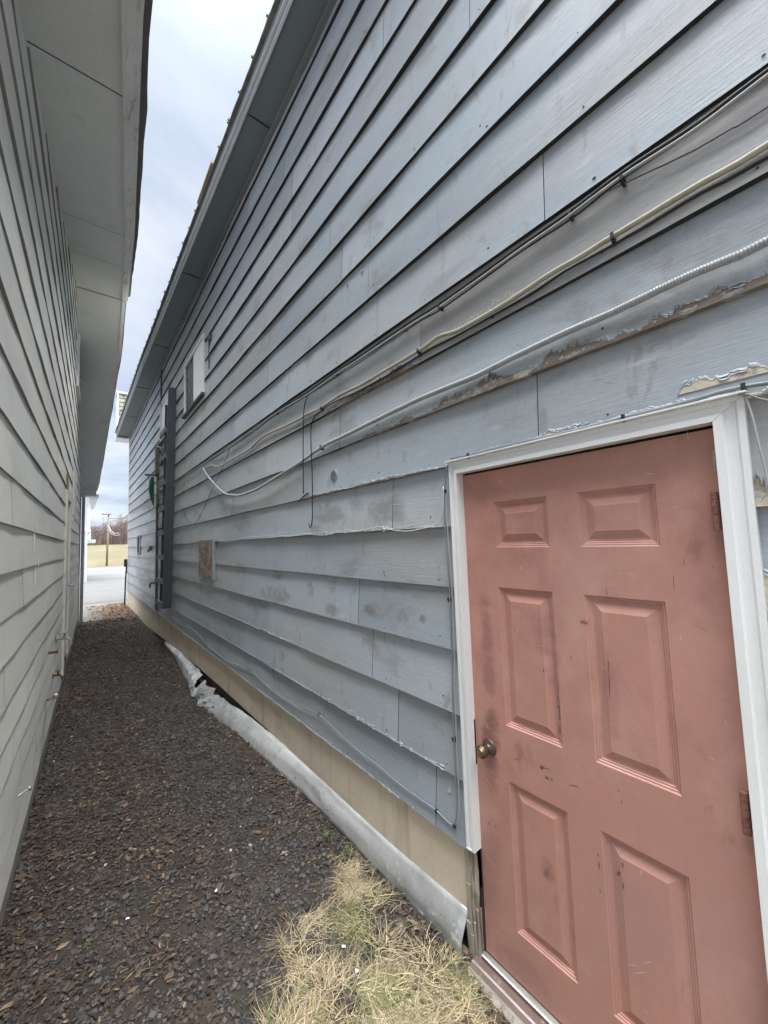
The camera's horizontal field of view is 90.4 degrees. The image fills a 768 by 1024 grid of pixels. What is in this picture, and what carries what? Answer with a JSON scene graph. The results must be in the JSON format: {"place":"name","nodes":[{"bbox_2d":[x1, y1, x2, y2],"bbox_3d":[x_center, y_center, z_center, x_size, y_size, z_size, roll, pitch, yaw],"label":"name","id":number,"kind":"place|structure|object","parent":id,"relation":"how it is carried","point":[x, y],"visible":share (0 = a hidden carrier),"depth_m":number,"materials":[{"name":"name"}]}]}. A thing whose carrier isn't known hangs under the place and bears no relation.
{"place":"outdoors","nodes":[
{"label":"outdoors","id":0,"kind":"place"},
{"bbox_2d":[80,484,99,581],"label":"white building","id":1,"kind":"structure","parent":0,"point":[90,503],"depth_m":24.48,"materials":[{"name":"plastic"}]},
{"bbox_2d":[79,577,127,604],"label":"road","id":2,"kind":"structure","parent":0,"point":[102,590],"depth_m":18.29,"materials":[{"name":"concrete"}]},
{"bbox_2d":[91,524,116,528],"bbox_3d":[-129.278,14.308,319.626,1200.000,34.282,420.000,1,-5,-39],"label":"hills","id":3,"kind":"structure","parent":0,"point":[101,525],"depth_m":342.67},
{"bbox_2d":[87,566,125,579],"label":"verge strip","id":4,"kind":"object","parent":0,"point":[105,572],"depth_m":35.40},
{"bbox_2d":[94,514,110,565],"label":"utility pole","id":5,"kind":"object","parent":4,"relation":"on","point":[107,544],"visible":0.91,"depth_m":51.28,"materials":[{"name":"brown wood"}]},
{"bbox_2d":[87,544,127,567],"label":"grass bank","id":6,"kind":"structure","parent":0,"point":[96,555],"depth_m":60.31,"materials":[{"name":"yellow plant"}]},
{"bbox_2d":[87,514,127,545],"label":"bare woods","id":7,"kind":"object","parent":6,"relation":"on","point":[120,530],"visible":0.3,"depth_m":84.05,"materials":[{"name":"brown plant"}]},
{"bbox_2d":[83,600,131,621],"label":"apron","id":8,"kind":"object","parent":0,"point":[86,618],"visible":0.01,"depth_m":12.14,"materials":[{"name":"grey concrete"}]},
{"bbox_2d":[87,602,138,621],"bbox_3d":[-8.270,2.990,11.520,1.134,0.079,4.152,1,-5,-39],"label":"leaf drift","id":9,"kind":"object","parent":8,"relation":"on","point":[122,612],"visible":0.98,"depth_m":11.26,"materials":[{"name":"brown plant"}]},
{"bbox_2d":[103,602,134,617],"bbox_3d":[-8.402,3.045,11.925,0.740,0.033,3.700,1,-5,-39],"label":"dirt patch","id":10,"kind":"object","parent":8,"relation":"on","point":[119,610],"visible":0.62,"depth_m":11.46,"materials":[{"name":"brown soil"}]},
{"bbox_2d":[90,0,273,524],"label":"sky","id":11,"kind":"structure","parent":0,"point":[200,51],"materials":[{"name":"white"}]},
{"bbox_2d":[0,616,508,1023],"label":"ground","id":12,"kind":"structure","parent":0,"point":[208,1007],"depth_m":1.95,"materials":[{"name":"gravel"}]},
{"bbox_2d":[0,0,152,930],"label":"white house","id":13,"kind":"structure","parent":12,"relation":"on","point":[73,93],"depth_m":2.58,"materials":[{"name":"paint"}]},
{"bbox_2d":[16,786,31,797],"bbox_3d":[-2.039,1.583,2.162,0.021,0.031,0.074,-3,-4,18],"label":"pipe elbow","id":14,"kind":"object","parent":13,"relation":"attached to","point":[29,788],"visible":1,"depth_m":2.16,"materials":[{"name":"white plastic"}]},
{"bbox_2d":[46,693,58,700],"bbox_3d":[-2.911,1.626,3.348,0.428,0.166,0.041,-6,-6,43],"label":"pipe end","id":15,"kind":"object","parent":13,"relation":"attached to","point":[54,696],"visible":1,"depth_m":3.22,"materials":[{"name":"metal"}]},
{"bbox_2d":[52,670,62,679],"bbox_3d":[-3.376,1.690,3.949,0.094,0.092,0.056,1,-5,-39],"label":"wall tap","id":16,"kind":"object","parent":13,"relation":"attached to","point":[57,674],"depth_m":3.94,"materials":[{"name":"metal"}]},
{"bbox_2d":[56,631,72,644],"bbox_3d":[-3.622,1.433,4.325,0.146,0.149,0.091,1,-5,-39],"label":"wall tap","id":17,"kind":"object","parent":13,"relation":"attached to","point":[69,639],"depth_m":4.32,"materials":[{"name":"grey metal"}]},
{"bbox_2d":[64,502,74,657],"bbox_3d":[-4.621,0.976,5.567,0.091,2.280,0.979,1,-5,-33],"label":"side door","id":18,"kind":"structure","parent":13,"relation":"in","point":[68,502],"depth_m":5.72,"materials":[{"name":"white paint"}]},
{"bbox_2d":[75,333,80,402],"bbox_3d":[-5.933,-2.767,7.414,0.055,1.000,1.002,1,-5,-37],"label":"window","id":19,"kind":"structure","parent":13,"relation":"in","point":[78,380],"depth_m":7.04,"materials":[{"name":"white paint"}]},
{"bbox_2d":[0,616,506,1023],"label":"fallen leaves","id":20,"kind":"object","parent":12,"relation":"on","point":[168,976],"visible":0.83,"depth_m":2.13,"materials":[{"name":"brown plant"}]},
{"bbox_2d":[256,739,265,764],"bbox_3d":[-1.001,1.960,3.121,0.051,0.233,0.079,-5,-5,31],"label":"weed","id":21,"kind":"object","parent":12,"relation":"on","point":[262,759],"visible":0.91,"depth_m":3.12,"materials":[{"name":"grey plant"}]},
{"bbox_2d":[65,721,514,1023],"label":"dry grass","id":22,"kind":"structure","parent":12,"relation":"on","point":[380,1014],"depth_m":1.56,"materials":[{"name":"plant"}]},
{"bbox_2d":[164,641,467,956],"bbox_3d":[-2.013,2.146,4.415,0.261,0.240,7.295,1,-5,-39],"label":"metal sheet","id":23,"kind":"object","parent":12,"relation":"on","point":[443,910],"visible":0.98,"depth_m":2.35,"materials":[{"name":"silver metal"}]},
{"bbox_2d":[319,827,333,841],"bbox_3d":[-0.349,1.963,2.297,0.079,0.064,0.074,-5,-5,32],"label":"weed","id":24,"kind":"object","parent":12,"relation":"on","point":[326,833],"visible":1,"depth_m":2.31,"materials":[{"name":"green plant"}]},
{"bbox_2d":[344,842,352,858],"bbox_3d":[-0.197,1.939,2.172,0.052,0.084,0.064,-3,-4,8],"label":"weed","id":25,"kind":"object","parent":12,"relation":"on","point":[348,851],"visible":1,"depth_m":2.17,"materials":[{"name":"green plant"}]},
{"bbox_2d":[115,0,767,1023],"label":"grey house","id":26,"kind":"structure","parent":12,"relation":"on","point":[379,170],"depth_m":1.56,"materials":[{"name":"blue paint"}]},
{"bbox_2d":[124,559,127,604],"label":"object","id":27,"kind":"object","parent":26,"relation":"attached to","point":[125,562],"visible":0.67,"depth_m":12.68,"materials":[{"name":"black metal"}]},
{"bbox_2d":[137,535,140,554],"bbox_3d":[-6.748,0.914,10.523,0.030,0.530,0.720,1,-5,-39],"label":"window","id":28,"kind":"structure","parent":26,"relation":"in","point":[138,537],"depth_m":10.59,"materials":[{"name":"grey glass"}]},
{"bbox_2d":[145,447,159,610],"bbox_3d":[-4.839,0.334,7.946,0.250,3.420,0.140,1,-5,-39],"label":"slim post","id":29,"kind":"object","parent":26,"relation":"attached to","point":[157,463],"visible":0.95,"depth_m":8.02,"materials":[{"name":"black wood"}]},
{"bbox_2d":[149,477,153,507],"bbox_3d":[-4.853,-0.397,7.961,0.099,0.680,0.036,1,-5,-39],"label":"green rag","id":30,"kind":"object","parent":29,"relation":"hanging from","point":[151,487],"visible":1,"depth_m":7.97,"materials":[{"name":"fabric"}]},
{"bbox_2d":[158,518,161,529],"bbox_3d":[-4.496,0.235,7.724,0.022,0.240,0.750,1,-5,-39],"label":"nailed board","id":31,"kind":"object","parent":26,"relation":"attached to","point":[159,522],"visible":0.54,"depth_m":7.81,"materials":[{"name":"beige wood"}]},
{"bbox_2d":[158,391,167,445],"bbox_3d":[-4.411,-1.884,7.696,0.098,0.905,1.110,1,-5,-39],"label":"window","id":32,"kind":"structure","parent":26,"relation":"in","point":[164,402],"depth_m":7.92,"materials":[{"name":"white paint"}]},
{"bbox_2d":[156,387,175,608],"bbox_3d":[-4.002,-0.200,7.002,0.160,3.970,0.943,1,-5,-39],"label":"wooden ladder","id":33,"kind":"object","parent":26,"relation":"attached to","point":[166,508],"visible":1,"depth_m":6.78,"materials":[{"name":"grey wood"}]},
{"bbox_2d":[181,333,205,418],"bbox_3d":[-2.894,-2.023,5.815,0.098,0.895,1.280,1,-5,-39],"label":"window","id":34,"kind":"structure","parent":26,"relation":"in","point":[194,367],"depth_m":5.75,"materials":[{"name":"white paint"}]},
{"bbox_2d":[183,449,229,524],"bbox_3d":[-2.521,-0.240,5.266,0.028,0.782,2.463,1,-5,-39],"label":"hanging wire","id":35,"kind":"object","parent":26,"relation":"attached to","point":[210,493],"visible":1,"depth_m":4.90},
{"bbox_2d":[198,539,215,579],"bbox_3d":[-2.333,0.616,5.018,0.040,0.515,0.697,1,-5,-39],"label":"strand board cover","id":36,"kind":"object","parent":26,"relation":"attached to","point":[206,559],"visible":1,"depth_m":4.93,"materials":[{"name":"brown wood"}]},
{"bbox_2d":[139,463,456,828],"bbox_3d":[-3.197,1.034,6.094,0.020,1.650,11.258,1,-5,-39],"label":"wall cable","id":37,"kind":"object","parent":26,"relation":"attached to","point":[453,737],"depth_m":1.78,"materials":[{"name":"grey plastic"}]},
{"bbox_2d":[211,342,388,456],"bbox_3d":[-1.164,-0.819,3.612,0.011,0.073,3.812,1,-5,-39],"label":"wall cable","id":38,"kind":"object","parent":26,"relation":"attached to","point":[322,387],"depth_m":2.67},
{"bbox_2d":[219,486,443,541],"bbox_3d":[-0.870,0.126,3.212,0.006,0.207,3.685,1,-5,-39],"label":"wall cable","id":39,"kind":"object","parent":26,"relation":"attached to","point":[365,529],"depth_m":2.19,"materials":[{"name":"white metal"}]},
{"bbox_2d":[132,67,767,509],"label":"wall cable","id":40,"kind":"object","parent":26,"relation":"attached to","point":[696,123],"depth_m":1.37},
{"bbox_2d":[303,392,308,493],"bbox_3d":[-0.590,-0.521,2.858,0.081,0.764,0.027,-5,-5,31],"label":"hanging wire","id":41,"kind":"object","parent":40,"relation":"hanging from","point":[303,443],"visible":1,"depth_m":2.86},
{"bbox_2d":[446,469,459,825],"bbox_3d":[0.309,0.590,1.739,0.006,1.632,0.079,1,-5,-39],"label":"wall cable","id":42,"kind":"object","parent":26,"relation":"attached to","point":[454,649],"depth_m":1.73,"materials":[{"name":"grey plastic"}]},
{"bbox_2d":[183,78,767,476],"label":"wall cable","id":43,"kind":"object","parent":26,"relation":"attached to","point":[565,222],"depth_m":1.58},
{"bbox_2d":[202,236,767,496],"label":"flexible conduit","id":44,"kind":"object","parent":26,"relation":"attached to","point":[758,245],"visible":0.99,"depth_m":1.34,"materials":[{"name":"grey plastic"}]},
{"bbox_2d":[205,141,767,468],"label":"wall conduit","id":45,"kind":"object","parent":26,"relation":"attached to","point":[730,167],"depth_m":1.33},
{"bbox_2d":[308,155,767,527],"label":"wall cable","id":46,"kind":"object","parent":26,"relation":"attached to","point":[656,219],"depth_m":1.35,"materials":[{"name":"grey plastic"}]},
{"bbox_2d":[353,106,767,366],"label":"wall cable","id":47,"kind":"object","parent":26,"relation":"attached to","point":[736,126],"depth_m":1.13,"materials":[{"name":"black rubber"}]},
{"bbox_2d":[450,381,767,459],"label":"wall cable","id":48,"kind":"object","parent":26,"relation":"attached to","point":[743,386],"depth_m":1.15,"materials":[{"name":"white plastic"}]},
{"bbox_2d":[463,428,767,1023],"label":"door","id":49,"kind":"structure","parent":26,"relation":"in","point":[620,880],"depth_m":1.25,"materials":[{"name":"paint"}]},
{"bbox_2d":[665,392,767,489],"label":"hanging wire","id":50,"kind":"object","parent":26,"relation":"attached to","point":[757,437],"visible":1,"depth_m":0.96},
{"bbox_2d":[737,393,767,401],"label":"wall cable","id":51,"kind":"object","parent":26,"relation":"attached to","point":[756,397],"depth_m":0.96,"materials":[{"name":"white plastic"}]}
]}

